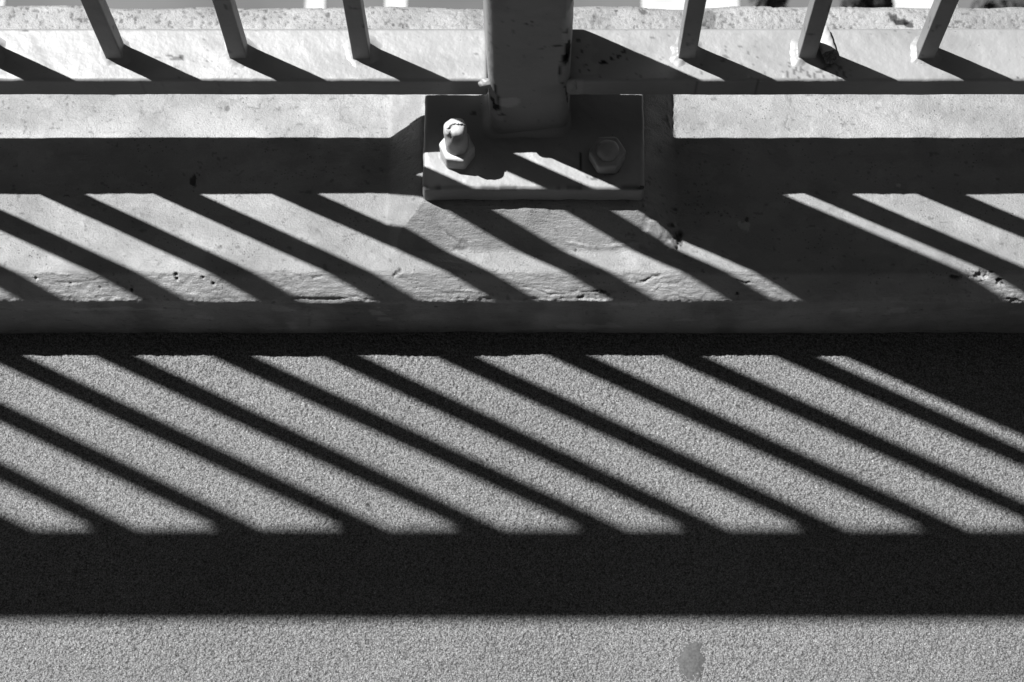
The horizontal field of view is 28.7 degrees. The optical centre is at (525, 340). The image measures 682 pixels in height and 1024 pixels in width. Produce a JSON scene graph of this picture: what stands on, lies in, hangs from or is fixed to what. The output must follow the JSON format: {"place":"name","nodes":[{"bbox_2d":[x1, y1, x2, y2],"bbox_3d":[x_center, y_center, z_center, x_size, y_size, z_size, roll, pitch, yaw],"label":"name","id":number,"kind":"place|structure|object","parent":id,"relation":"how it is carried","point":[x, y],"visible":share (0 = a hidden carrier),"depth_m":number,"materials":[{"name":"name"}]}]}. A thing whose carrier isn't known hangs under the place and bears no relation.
{"place":"outdoors","nodes":[
{"label":"outdoors","id":0,"kind":"place"},
{"bbox_2d":[4,0,982,8],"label":"street","id":1,"kind":"structure","parent":0,"point":[255,4],"depth_m":8.59,"materials":[{"name":"grey asphalt"}]},
{"bbox_2d":[305,0,324,8],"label":"road marking","id":2,"kind":"object","parent":1,"relation":"on","point":[314,3],"depth_m":8.59,"materials":[{"name":"paint"}]},
{"bbox_2d":[385,0,406,6],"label":"road marking","id":3,"kind":"object","parent":1,"relation":"on","point":[395,3],"depth_m":8.59,"materials":[{"name":"paint"}]},
{"bbox_2d":[642,0,738,9],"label":"road marking","id":4,"kind":"object","parent":1,"relation":"on","point":[666,4],"depth_m":8.59,"materials":[{"name":"paint"}]},
{"bbox_2d":[893,0,956,7],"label":"road marking","id":5,"kind":"object","parent":1,"relation":"on","point":[913,3],"depth_m":8.59,"materials":[{"name":"paint"}]},
{"bbox_2d":[0,331,1023,681],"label":"pavement","id":6,"kind":"structure","parent":0,"point":[480,507],"depth_m":1.73,"materials":[{"name":"grey asphalt"}]},
{"bbox_2d":[677,640,705,680],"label":"chewing gum","id":7,"kind":"object","parent":6,"relation":"on","point":[691,660],"visible":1,"depth_m":1.68,"materials":[{"name":"grey"}]},
{"bbox_2d":[748,0,788,7],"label":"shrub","id":8,"kind":"object","parent":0,"point":[773,3],"visible":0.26,"depth_m":8.13,"materials":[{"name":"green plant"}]},
{"bbox_2d":[819,26,837,63],"bbox_3d":[0.240,-0.236,1.598,0.013,0.009,0.032,-17,72,-6],"label":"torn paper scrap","id":9,"kind":"object","parent":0,"point":[827,48],"visible":0.84,"depth_m":1.59,"materials":[{"name":"paper"}]},
{"bbox_2d":[839,0,894,7],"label":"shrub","id":10,"kind":"object","parent":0,"point":[867,3],"visible":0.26,"depth_m":8.11,"materials":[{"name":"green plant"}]},
{"bbox_2d":[971,0,1023,8],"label":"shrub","id":11,"kind":"object","parent":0,"point":[988,4],"visible":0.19,"depth_m":8.14,"materials":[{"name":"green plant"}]},
{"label":"bridge deck","id":12,"kind":"structure","parent":0,"visible":0},
{"bbox_2d":[0,5,1023,333],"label":"kerb","id":13,"kind":"structure","parent":12,"relation":"on","point":[320,213],"depth_m":1.72,"materials":[{"name":"concrete"}]},
{"bbox_2d":[0,0,1023,200],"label":"railing","id":14,"kind":"object","parent":13,"relation":"on","point":[534,99],"visible":0.99,"depth_m":1.60,"materials":[{"name":"metal"}]}
]}

